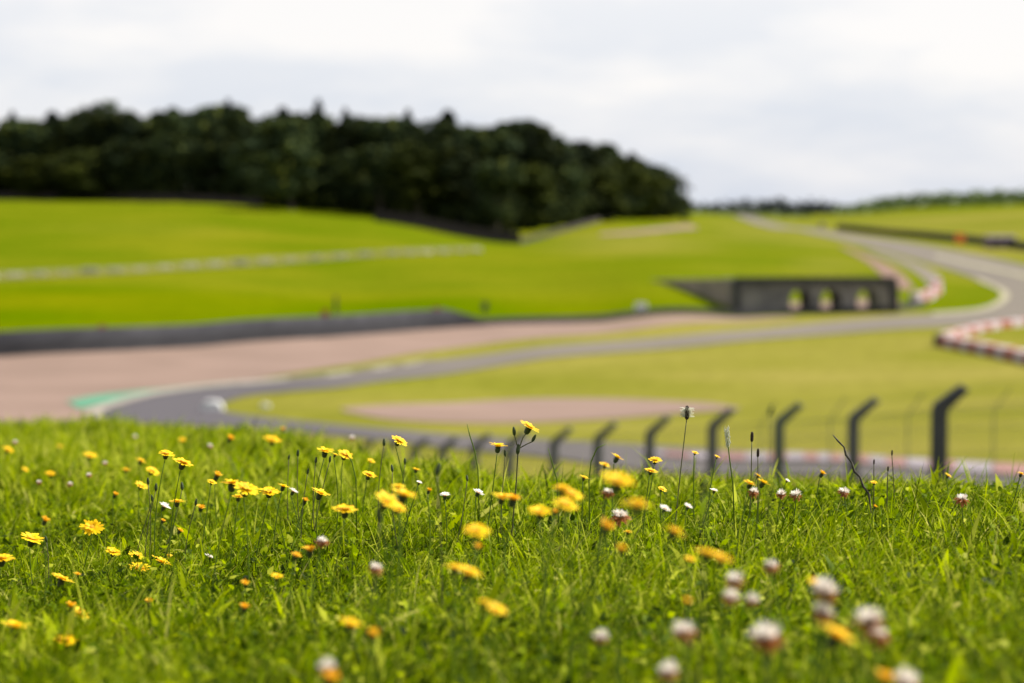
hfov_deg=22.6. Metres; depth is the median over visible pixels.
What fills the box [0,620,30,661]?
yellow flower
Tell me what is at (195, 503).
flower bud
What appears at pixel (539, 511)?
yellow flower
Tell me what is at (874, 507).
orange flower
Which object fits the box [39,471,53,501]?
yellow flower
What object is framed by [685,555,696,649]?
yellow flower
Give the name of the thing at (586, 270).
ground
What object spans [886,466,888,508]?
plantain
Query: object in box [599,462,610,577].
yellow flower
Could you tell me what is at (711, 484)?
yellow flower
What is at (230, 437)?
orange flower
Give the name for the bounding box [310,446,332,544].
yellow flower
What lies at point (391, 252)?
concrete block
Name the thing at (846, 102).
sky
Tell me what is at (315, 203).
shrub
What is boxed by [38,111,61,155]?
conifer
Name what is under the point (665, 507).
white flower
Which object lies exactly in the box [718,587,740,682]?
clover
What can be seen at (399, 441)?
yellow flower
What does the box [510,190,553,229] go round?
shrub
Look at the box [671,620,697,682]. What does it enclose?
clover
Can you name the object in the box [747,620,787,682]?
clover
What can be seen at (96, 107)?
broadleaf tree
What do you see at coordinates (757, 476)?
yellow flower
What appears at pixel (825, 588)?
clover
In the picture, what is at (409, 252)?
concrete block
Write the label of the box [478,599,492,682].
yellow flower
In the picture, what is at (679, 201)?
broadleaf tree
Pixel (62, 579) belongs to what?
yellow flower
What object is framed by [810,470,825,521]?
orange flower
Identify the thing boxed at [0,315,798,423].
gravel trap
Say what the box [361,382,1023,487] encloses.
catch fence
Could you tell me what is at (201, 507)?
orange flower
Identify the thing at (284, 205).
shrub
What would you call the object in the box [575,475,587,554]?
yellow flower
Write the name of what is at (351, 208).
shrub
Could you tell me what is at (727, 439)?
grass stalk
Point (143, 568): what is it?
yellow flower
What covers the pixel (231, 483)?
yellow flower
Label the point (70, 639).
yellow flower
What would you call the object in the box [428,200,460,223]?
shrub
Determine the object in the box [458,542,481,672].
orange flower
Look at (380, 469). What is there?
flower bud
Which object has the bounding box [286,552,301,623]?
orange flower
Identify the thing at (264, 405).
marker block
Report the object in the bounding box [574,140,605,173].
broadleaf tree
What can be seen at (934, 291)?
tyre barrier
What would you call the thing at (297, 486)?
flower bud
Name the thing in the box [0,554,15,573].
yellow flower
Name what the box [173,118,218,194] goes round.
broadleaf tree
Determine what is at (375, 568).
clover
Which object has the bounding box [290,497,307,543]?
orange flower
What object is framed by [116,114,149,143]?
broadleaf tree
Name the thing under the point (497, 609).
yellow flower
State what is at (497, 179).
broadleaf tree
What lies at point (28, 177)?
broadleaf tree
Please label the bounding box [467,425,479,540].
grass stalk
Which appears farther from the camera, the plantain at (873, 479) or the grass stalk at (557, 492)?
the plantain at (873, 479)
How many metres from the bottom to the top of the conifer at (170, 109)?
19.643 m
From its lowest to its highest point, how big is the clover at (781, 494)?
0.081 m
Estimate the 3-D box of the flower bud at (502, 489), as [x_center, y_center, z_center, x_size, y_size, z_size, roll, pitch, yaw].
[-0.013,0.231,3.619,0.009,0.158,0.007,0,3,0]
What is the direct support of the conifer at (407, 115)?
on the ground at (586, 270)
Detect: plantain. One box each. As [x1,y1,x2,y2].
[674,406,694,526]
[748,432,753,528]
[756,448,758,528]
[873,459,874,509]
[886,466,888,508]
[891,450,894,497]
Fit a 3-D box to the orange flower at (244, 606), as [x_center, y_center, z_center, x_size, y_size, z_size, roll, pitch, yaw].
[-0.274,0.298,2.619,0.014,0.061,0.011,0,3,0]
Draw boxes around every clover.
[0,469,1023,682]
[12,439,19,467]
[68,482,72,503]
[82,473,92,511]
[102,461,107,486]
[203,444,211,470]
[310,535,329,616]
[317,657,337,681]
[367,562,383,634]
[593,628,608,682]
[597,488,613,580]
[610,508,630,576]
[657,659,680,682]
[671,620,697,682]
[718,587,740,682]
[721,570,745,682]
[739,486,758,552]
[744,592,774,682]
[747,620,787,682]
[761,559,782,678]
[776,489,785,528]
[790,488,801,531]
[810,576,839,682]
[811,600,835,682]
[837,486,849,528]
[851,606,883,682]
[866,624,891,682]
[893,665,919,682]
[953,493,969,526]
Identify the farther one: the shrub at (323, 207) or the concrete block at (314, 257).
the shrub at (323, 207)
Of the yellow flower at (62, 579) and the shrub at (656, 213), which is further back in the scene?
the shrub at (656, 213)
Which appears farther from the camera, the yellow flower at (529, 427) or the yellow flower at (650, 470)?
the yellow flower at (529, 427)
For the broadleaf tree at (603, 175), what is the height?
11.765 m
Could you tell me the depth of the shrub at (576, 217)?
486.41 m
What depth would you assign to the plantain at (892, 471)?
3.92 m
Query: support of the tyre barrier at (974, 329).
on the ground at (586, 270)
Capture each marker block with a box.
[200,400,223,410]
[260,403,269,407]
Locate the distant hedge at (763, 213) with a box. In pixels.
[690,209,812,216]
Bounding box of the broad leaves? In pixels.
[2,465,1023,682]
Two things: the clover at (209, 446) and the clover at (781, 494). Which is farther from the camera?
the clover at (209, 446)
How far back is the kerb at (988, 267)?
354.85 m
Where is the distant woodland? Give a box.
[682,196,848,213]
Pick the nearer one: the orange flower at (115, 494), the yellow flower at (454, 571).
the yellow flower at (454, 571)
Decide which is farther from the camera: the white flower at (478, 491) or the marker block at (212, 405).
the marker block at (212, 405)
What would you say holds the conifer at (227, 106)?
on the ground at (586, 270)
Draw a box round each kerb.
[85,378,269,418]
[240,359,429,384]
[640,449,1023,473]
[930,279,1009,314]
[935,254,1023,276]
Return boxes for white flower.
[158,502,170,551]
[290,488,300,538]
[397,481,421,550]
[441,492,449,550]
[474,489,484,542]
[658,504,670,585]
[684,503,691,563]
[701,488,716,529]
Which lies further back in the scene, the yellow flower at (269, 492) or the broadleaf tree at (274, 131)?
the broadleaf tree at (274, 131)
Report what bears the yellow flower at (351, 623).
on the ground at (586, 270)
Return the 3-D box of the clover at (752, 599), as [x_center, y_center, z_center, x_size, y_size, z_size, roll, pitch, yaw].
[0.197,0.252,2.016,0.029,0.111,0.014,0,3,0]
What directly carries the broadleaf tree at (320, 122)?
on the ground at (586, 270)
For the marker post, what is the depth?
222.09 m
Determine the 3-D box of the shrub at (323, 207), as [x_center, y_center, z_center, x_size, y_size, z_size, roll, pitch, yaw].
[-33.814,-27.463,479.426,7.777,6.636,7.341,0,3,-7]
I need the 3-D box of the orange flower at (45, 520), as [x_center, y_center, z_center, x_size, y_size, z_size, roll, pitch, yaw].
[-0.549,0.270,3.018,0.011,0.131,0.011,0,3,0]
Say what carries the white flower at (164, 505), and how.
on the ground at (586, 270)
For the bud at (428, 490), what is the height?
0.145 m
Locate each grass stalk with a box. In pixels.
[346,453,357,544]
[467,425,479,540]
[548,449,559,542]
[588,444,605,535]
[724,425,734,520]
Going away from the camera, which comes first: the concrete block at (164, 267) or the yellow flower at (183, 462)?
the yellow flower at (183, 462)
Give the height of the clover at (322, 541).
0.112 m
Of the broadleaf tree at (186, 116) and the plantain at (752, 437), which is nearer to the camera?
the plantain at (752, 437)
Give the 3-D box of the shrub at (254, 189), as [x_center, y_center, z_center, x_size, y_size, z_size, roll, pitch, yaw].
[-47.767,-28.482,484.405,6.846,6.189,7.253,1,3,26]
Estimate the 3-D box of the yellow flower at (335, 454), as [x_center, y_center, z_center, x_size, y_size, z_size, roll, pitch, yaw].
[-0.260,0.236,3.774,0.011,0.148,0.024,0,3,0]
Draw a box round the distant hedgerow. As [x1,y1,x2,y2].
[831,188,1023,214]
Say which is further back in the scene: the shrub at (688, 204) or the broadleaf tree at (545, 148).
the shrub at (688, 204)
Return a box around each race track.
[101,403,1023,489]
[126,214,1023,405]
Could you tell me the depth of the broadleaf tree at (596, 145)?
525.82 m
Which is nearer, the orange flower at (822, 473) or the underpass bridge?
the orange flower at (822, 473)
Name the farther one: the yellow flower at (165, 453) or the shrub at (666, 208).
the shrub at (666, 208)
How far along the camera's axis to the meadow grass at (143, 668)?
3.01 m
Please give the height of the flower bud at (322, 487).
0.148 m
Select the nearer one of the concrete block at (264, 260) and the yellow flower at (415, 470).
the yellow flower at (415, 470)
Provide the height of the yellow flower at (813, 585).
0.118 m
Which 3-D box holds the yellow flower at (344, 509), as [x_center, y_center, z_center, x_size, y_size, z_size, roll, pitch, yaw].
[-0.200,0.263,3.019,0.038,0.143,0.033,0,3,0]
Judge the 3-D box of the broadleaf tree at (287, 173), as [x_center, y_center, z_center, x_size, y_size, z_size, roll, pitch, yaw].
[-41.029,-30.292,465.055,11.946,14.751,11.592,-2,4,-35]
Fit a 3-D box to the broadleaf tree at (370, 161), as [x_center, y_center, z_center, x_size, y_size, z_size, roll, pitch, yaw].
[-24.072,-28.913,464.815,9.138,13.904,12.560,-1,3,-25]
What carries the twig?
on the ground at (586, 270)
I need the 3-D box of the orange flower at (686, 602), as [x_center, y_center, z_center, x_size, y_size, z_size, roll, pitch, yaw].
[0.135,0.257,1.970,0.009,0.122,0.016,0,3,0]
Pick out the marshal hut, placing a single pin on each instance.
(997, 241)
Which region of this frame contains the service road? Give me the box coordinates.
[863,250,939,285]
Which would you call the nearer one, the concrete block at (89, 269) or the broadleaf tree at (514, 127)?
the concrete block at (89, 269)
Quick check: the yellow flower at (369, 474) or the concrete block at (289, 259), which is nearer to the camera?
the yellow flower at (369, 474)
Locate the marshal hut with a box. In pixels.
[984,235,1016,247]
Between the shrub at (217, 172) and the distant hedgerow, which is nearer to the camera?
the shrub at (217, 172)
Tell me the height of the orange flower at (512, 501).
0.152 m
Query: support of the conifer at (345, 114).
on the ground at (586, 270)
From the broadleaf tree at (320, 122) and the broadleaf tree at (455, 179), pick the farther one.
the broadleaf tree at (320, 122)
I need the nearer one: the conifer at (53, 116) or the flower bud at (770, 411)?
the flower bud at (770, 411)
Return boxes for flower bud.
[45,536,48,583]
[136,495,152,551]
[145,483,157,556]
[147,478,150,559]
[162,482,183,556]
[184,498,196,561]
[287,455,289,524]
[297,450,300,530]
[301,468,308,549]
[313,457,316,546]
[315,456,330,528]
[363,508,381,643]
[378,438,384,522]
[391,464,397,545]
[435,463,442,611]
[454,475,467,552]
[500,450,505,545]
[696,478,707,682]
[766,406,772,682]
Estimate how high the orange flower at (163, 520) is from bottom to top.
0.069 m
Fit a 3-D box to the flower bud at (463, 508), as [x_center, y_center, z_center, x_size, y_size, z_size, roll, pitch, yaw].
[-0.073,0.250,3.616,0.023,0.123,0.007,0,3,0]
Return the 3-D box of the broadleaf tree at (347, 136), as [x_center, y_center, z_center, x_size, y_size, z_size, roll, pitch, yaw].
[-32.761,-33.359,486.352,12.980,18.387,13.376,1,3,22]
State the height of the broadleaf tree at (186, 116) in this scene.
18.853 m
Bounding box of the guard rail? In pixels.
[483,300,925,324]
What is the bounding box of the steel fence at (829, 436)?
[760,388,1023,483]
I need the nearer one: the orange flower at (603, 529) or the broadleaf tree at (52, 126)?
the orange flower at (603, 529)
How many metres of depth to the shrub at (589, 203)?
494.50 m
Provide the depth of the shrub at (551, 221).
477.37 m
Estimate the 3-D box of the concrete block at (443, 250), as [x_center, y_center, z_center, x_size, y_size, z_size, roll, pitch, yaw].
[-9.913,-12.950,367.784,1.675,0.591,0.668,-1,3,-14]
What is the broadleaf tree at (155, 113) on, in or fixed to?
on the ground at (586, 270)
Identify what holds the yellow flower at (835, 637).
on the ground at (586, 270)
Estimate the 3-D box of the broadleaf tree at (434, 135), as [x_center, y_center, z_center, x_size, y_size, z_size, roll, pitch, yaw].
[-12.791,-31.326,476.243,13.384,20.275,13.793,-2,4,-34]
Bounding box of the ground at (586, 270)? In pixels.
[0,190,1023,682]
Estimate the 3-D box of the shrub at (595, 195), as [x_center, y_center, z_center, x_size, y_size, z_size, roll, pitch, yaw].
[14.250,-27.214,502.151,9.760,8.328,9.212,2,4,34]
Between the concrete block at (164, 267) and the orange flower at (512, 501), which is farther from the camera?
the concrete block at (164, 267)
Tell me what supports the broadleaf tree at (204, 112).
on the ground at (586, 270)
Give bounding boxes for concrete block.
[6,273,23,276]
[33,272,46,275]
[59,271,70,273]
[81,267,98,272]
[106,268,123,271]
[158,266,171,268]
[181,263,198,267]
[208,262,221,265]
[232,260,247,264]
[257,259,272,262]
[284,258,295,260]
[309,256,320,258]
[333,254,346,257]
[358,252,371,255]
[386,251,397,254]
[402,251,415,254]
[419,250,432,253]
[437,249,448,252]
[471,248,482,251]
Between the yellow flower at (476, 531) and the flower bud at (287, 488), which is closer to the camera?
the yellow flower at (476, 531)
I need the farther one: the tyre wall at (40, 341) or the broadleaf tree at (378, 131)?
the broadleaf tree at (378, 131)
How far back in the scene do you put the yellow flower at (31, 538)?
3.47 m
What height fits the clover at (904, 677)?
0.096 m
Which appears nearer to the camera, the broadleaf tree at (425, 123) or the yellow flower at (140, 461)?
the yellow flower at (140, 461)
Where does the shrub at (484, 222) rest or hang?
on the ground at (586, 270)
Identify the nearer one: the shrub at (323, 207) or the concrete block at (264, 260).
the concrete block at (264, 260)
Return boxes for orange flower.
[42,515,49,609]
[66,601,75,614]
[112,491,118,533]
[161,518,170,547]
[178,528,182,552]
[197,504,206,546]
[213,470,222,525]
[227,434,233,477]
[232,579,249,627]
[239,603,250,648]
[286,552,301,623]
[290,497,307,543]
[301,545,315,610]
[323,669,339,682]
[367,628,382,682]
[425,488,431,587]
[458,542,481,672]
[498,493,520,577]
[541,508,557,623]
[568,518,613,677]
[616,544,627,682]
[683,597,693,682]
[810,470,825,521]
[866,505,876,547]
[876,669,894,682]
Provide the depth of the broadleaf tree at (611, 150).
539.32 m
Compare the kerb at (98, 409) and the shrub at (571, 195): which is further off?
the shrub at (571, 195)
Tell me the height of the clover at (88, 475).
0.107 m
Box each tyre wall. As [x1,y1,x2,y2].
[0,309,485,355]
[836,224,1023,249]
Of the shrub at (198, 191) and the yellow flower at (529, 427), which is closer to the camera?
the yellow flower at (529, 427)
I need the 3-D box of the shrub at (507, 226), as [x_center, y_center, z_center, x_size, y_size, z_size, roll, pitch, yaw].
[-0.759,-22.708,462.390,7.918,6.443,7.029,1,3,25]
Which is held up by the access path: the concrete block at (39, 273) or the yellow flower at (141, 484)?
the concrete block at (39, 273)
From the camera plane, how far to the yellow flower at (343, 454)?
3.97 m
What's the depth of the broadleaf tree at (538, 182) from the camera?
464.88 m
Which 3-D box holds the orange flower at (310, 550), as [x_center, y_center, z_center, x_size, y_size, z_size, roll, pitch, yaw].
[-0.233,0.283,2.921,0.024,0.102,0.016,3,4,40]
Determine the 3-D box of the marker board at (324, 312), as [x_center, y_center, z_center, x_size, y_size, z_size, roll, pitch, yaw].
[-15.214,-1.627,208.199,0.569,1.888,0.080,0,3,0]
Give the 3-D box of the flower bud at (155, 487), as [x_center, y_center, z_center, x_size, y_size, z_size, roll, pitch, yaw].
[-0.518,0.273,3.670,0.020,0.140,0.005,0,3,0]
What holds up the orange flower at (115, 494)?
on the ground at (586, 270)
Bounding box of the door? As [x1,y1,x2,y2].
[1007,238,1011,247]
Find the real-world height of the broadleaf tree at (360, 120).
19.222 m
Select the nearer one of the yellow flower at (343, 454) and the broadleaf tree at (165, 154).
the yellow flower at (343, 454)
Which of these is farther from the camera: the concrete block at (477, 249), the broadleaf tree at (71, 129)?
the broadleaf tree at (71, 129)
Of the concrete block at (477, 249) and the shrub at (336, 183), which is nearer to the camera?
the concrete block at (477, 249)
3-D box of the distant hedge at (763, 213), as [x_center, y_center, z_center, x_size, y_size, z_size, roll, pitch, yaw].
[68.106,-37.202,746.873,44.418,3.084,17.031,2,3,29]
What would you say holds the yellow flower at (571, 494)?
on the ground at (586, 270)
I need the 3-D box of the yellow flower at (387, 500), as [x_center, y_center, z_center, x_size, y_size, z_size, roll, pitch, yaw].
[-0.121,0.232,2.514,0.025,0.171,0.028,0,3,0]
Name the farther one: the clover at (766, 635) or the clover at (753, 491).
the clover at (753, 491)
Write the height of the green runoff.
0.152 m
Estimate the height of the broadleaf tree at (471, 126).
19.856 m
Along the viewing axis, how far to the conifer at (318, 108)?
501.31 m
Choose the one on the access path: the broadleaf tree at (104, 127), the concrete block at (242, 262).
the concrete block at (242, 262)
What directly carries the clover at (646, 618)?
on the ground at (586, 270)
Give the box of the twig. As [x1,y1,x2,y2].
[833,435,871,519]
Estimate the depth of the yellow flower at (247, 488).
3.17 m
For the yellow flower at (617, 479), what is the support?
on the ground at (586, 270)
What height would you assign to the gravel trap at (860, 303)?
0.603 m
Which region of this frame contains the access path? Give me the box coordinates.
[0,246,479,278]
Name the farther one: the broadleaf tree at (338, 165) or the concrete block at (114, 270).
the broadleaf tree at (338, 165)
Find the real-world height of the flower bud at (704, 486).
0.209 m
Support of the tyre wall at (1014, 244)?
on the ground at (586, 270)
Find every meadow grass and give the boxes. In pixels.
[0,409,1022,537]
[0,455,1023,682]
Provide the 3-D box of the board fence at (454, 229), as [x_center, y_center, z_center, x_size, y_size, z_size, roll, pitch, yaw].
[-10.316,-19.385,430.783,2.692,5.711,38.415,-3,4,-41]
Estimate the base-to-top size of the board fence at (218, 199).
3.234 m
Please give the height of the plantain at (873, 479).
0.103 m
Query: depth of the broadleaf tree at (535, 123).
499.64 m
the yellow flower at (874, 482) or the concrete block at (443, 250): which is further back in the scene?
the concrete block at (443, 250)
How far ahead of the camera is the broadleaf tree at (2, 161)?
502.39 m
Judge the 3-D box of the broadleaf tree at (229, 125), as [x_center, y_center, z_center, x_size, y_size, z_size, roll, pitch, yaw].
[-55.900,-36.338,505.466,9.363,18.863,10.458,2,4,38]
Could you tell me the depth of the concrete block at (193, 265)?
311.85 m
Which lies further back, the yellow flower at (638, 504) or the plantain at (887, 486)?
the plantain at (887, 486)
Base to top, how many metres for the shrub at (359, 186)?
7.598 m
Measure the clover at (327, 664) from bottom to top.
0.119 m
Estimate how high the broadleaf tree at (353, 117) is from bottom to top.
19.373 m
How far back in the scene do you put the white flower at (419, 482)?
3.62 m
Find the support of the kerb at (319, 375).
on the race track at (1012, 307)
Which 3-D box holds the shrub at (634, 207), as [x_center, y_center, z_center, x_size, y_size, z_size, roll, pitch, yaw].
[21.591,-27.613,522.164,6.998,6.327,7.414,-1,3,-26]
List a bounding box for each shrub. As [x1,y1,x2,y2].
[0,158,18,192]
[42,171,75,199]
[186,171,220,195]
[194,169,225,195]
[222,165,262,196]
[240,175,267,204]
[254,167,278,205]
[258,186,294,206]
[275,192,306,207]
[288,175,322,208]
[302,177,333,209]
[313,193,337,209]
[317,176,362,211]
[344,190,365,212]
[350,177,370,213]
[363,189,392,213]
[398,187,448,219]
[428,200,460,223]
[465,198,498,229]
[469,203,504,230]
[499,199,530,230]
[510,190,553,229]
[541,200,568,226]
[555,189,582,224]
[564,201,584,223]
[578,195,598,220]
[580,185,611,221]
[606,188,620,220]
[615,191,636,219]
[620,186,651,218]
[636,189,664,218]
[646,192,673,218]
[658,194,684,218]
[676,197,694,219]
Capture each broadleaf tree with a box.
[0,118,39,125]
[0,121,58,160]
[0,152,4,175]
[0,156,54,195]
[37,120,66,159]
[38,110,101,170]
[43,148,111,199]
[69,100,137,153]
[80,110,151,173]
[93,137,153,192]
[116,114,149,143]
[132,134,197,188]
[142,110,191,165]
[144,109,189,122]
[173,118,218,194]
[177,140,235,195]
[183,111,195,192]
[188,103,243,120]
[206,110,251,169]
[221,138,281,197]
[229,117,280,157]
[233,104,255,133]
[246,113,276,137]
[253,116,322,164]
[254,134,321,210]
[287,112,309,121]
[296,112,334,164]
[297,111,336,123]
[309,118,365,177]
[313,151,368,211]
[337,115,367,125]
[350,144,400,210]
[355,117,382,126]
[357,115,412,175]
[382,140,447,216]
[392,120,426,174]
[410,119,475,187]
[421,119,434,129]
[431,138,488,223]
[448,126,503,198]
[457,123,478,129]
[472,159,526,230]
[477,123,522,161]
[499,119,534,152]
[501,119,553,147]
[507,162,557,229]
[510,124,565,199]
[546,148,592,195]
[552,162,590,211]
[555,134,575,157]
[567,140,610,174]
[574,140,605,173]
[586,165,632,216]
[597,141,626,163]
[601,154,649,187]
[605,157,671,215]
[644,165,684,198]
[670,174,693,205]
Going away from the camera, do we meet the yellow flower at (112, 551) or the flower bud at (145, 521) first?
the yellow flower at (112, 551)
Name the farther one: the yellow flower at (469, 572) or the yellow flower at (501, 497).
the yellow flower at (501, 497)
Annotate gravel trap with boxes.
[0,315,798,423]
[340,398,739,422]
[600,225,699,235]
[790,298,899,307]
[839,246,913,288]
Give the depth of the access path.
323.80 m
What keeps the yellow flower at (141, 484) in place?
on the ground at (586, 270)
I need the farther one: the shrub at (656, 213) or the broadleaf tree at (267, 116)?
the shrub at (656, 213)
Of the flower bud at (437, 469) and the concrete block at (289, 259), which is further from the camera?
the concrete block at (289, 259)
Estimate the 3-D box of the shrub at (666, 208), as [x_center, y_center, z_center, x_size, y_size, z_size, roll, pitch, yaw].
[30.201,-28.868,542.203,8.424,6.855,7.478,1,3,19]
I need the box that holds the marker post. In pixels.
[334,296,336,312]
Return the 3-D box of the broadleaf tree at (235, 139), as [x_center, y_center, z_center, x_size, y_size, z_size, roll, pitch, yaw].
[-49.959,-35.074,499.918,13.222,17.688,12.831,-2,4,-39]
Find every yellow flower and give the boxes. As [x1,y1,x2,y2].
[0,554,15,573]
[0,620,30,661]
[3,446,12,470]
[21,532,42,591]
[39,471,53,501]
[51,572,74,597]
[54,634,77,648]
[71,606,88,618]
[79,519,104,576]
[83,452,96,480]
[103,547,119,569]
[121,468,130,492]
[127,551,143,572]
[129,562,150,573]
[135,481,146,528]
[137,457,145,494]
[146,467,158,506]
[153,555,170,568]
[154,450,173,572]
[164,499,181,557]
[168,457,193,565]
[200,479,216,555]
[211,479,239,596]
[227,494,242,584]
[234,481,259,595]
[255,487,278,561]
[258,435,280,471]
[265,572,282,615]
[272,484,286,558]
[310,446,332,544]
[313,488,330,553]
[330,504,355,603]
[333,453,337,540]
[336,617,363,670]
[338,449,352,526]
[362,458,375,502]
[362,471,377,511]
[375,490,400,647]
[382,502,405,634]
[390,484,405,603]
[392,435,407,536]
[392,488,416,626]
[413,467,420,503]
[445,563,463,682]
[455,563,482,682]
[463,524,491,682]
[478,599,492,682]
[485,442,507,542]
[486,602,507,682]
[490,492,511,610]
[511,420,538,540]
[528,504,551,635]
[538,484,572,665]
[550,489,584,664]
[552,497,578,673]
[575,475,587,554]
[579,471,635,682]
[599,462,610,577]
[612,453,623,551]
[618,498,652,682]
[621,530,631,556]
[636,456,660,537]
[642,468,657,539]
[658,486,666,522]
[663,525,687,682]
[682,548,718,682]
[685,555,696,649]
[692,451,698,524]
[708,455,717,522]
[709,552,733,682]
[733,480,755,566]
[734,475,759,550]
[752,479,767,555]
[808,577,818,675]
[819,621,859,682]
[865,480,876,515]
[945,472,950,501]
[1011,471,1023,507]
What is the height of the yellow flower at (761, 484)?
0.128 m
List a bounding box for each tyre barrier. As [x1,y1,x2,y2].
[910,279,941,302]
[933,335,1023,363]
[939,318,1023,336]
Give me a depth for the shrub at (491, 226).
458.49 m
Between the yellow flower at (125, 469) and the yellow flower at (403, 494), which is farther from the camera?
the yellow flower at (125, 469)
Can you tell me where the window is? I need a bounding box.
[992,240,1000,243]
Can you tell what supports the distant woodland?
on the ground at (586, 270)
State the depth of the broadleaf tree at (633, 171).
526.67 m
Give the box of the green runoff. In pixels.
[67,373,324,408]
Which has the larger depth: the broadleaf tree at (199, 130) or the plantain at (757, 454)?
the broadleaf tree at (199, 130)
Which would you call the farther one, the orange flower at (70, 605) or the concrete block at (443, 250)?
the concrete block at (443, 250)
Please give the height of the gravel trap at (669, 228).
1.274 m
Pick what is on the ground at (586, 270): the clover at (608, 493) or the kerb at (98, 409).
the clover at (608, 493)
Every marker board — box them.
[321,310,327,315]
[482,302,487,310]
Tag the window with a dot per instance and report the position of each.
(993, 241)
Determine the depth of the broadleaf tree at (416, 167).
458.21 m
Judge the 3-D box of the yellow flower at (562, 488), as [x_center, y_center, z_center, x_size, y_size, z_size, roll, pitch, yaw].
[0.041,0.227,2.415,0.033,0.184,0.024,0,3,0]
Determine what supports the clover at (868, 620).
on the ground at (586, 270)
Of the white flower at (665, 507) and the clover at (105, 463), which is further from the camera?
the clover at (105, 463)
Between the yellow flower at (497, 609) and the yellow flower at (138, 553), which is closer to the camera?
the yellow flower at (497, 609)
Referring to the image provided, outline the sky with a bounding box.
[0,0,1023,206]
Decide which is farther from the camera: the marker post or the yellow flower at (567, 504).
the marker post
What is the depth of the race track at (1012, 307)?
213.59 m
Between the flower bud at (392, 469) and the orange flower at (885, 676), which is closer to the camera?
the orange flower at (885, 676)
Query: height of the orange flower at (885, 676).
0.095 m
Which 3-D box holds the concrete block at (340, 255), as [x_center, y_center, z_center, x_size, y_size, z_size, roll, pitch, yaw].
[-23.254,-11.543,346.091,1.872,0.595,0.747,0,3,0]
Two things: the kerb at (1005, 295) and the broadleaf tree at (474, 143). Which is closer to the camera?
the kerb at (1005, 295)
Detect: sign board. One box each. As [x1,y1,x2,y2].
[635,303,646,309]
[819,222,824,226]
[956,234,964,242]
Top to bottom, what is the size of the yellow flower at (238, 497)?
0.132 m
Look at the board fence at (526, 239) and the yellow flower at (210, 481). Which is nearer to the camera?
the yellow flower at (210, 481)
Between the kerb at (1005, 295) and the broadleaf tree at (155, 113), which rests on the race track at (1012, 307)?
the kerb at (1005, 295)
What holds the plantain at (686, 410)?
on the ground at (586, 270)
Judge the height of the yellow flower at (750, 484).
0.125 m
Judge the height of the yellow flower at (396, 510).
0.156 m
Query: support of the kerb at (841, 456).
on the race track at (148, 412)
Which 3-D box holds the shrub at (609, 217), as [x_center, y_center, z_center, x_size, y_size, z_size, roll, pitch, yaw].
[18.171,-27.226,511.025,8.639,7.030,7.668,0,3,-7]
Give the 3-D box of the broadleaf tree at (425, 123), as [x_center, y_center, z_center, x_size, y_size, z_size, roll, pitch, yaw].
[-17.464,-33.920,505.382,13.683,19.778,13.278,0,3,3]
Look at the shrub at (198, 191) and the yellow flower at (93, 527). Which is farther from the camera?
the shrub at (198, 191)
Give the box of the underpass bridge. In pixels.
[653,277,898,312]
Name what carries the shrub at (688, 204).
on the ground at (586, 270)
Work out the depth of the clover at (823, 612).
1.86 m
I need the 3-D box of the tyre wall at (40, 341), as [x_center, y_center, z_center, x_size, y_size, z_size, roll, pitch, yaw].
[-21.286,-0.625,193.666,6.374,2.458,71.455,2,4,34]
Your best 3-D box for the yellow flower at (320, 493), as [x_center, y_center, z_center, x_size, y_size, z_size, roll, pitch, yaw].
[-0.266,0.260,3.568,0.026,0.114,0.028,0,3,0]
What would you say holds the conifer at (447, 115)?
on the ground at (586, 270)
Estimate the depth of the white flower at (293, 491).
3.82 m
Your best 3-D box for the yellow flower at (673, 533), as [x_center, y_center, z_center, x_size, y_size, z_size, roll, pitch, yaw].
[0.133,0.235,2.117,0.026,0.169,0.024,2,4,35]
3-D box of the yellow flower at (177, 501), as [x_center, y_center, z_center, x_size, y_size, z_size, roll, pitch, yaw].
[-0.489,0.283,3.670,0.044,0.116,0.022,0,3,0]
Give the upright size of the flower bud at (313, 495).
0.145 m
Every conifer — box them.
[7,111,20,158]
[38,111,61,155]
[145,107,183,122]
[213,99,232,119]
[275,106,290,118]
[306,99,325,158]
[340,108,349,150]
[403,108,412,120]
[436,109,469,141]
[627,152,637,161]
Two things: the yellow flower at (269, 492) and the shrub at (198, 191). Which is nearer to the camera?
the yellow flower at (269, 492)
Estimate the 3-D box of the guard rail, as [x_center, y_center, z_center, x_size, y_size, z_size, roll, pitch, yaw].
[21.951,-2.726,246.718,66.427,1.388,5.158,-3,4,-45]
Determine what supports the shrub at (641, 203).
on the ground at (586, 270)
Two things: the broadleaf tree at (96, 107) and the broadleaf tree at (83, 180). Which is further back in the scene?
the broadleaf tree at (96, 107)
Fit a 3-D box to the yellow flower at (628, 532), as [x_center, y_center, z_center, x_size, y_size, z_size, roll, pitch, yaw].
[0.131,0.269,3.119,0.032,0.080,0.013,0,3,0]
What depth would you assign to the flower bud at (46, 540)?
3.42 m
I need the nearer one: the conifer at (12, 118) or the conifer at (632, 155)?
the conifer at (12, 118)
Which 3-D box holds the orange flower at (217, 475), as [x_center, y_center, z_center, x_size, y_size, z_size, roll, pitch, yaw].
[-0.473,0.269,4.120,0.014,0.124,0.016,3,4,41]
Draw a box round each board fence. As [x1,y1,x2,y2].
[0,192,261,206]
[374,209,519,243]
[520,215,614,243]
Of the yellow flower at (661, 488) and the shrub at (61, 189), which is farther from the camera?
the shrub at (61, 189)
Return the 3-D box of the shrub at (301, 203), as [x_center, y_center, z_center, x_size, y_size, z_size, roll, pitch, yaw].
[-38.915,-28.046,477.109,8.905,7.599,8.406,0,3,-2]

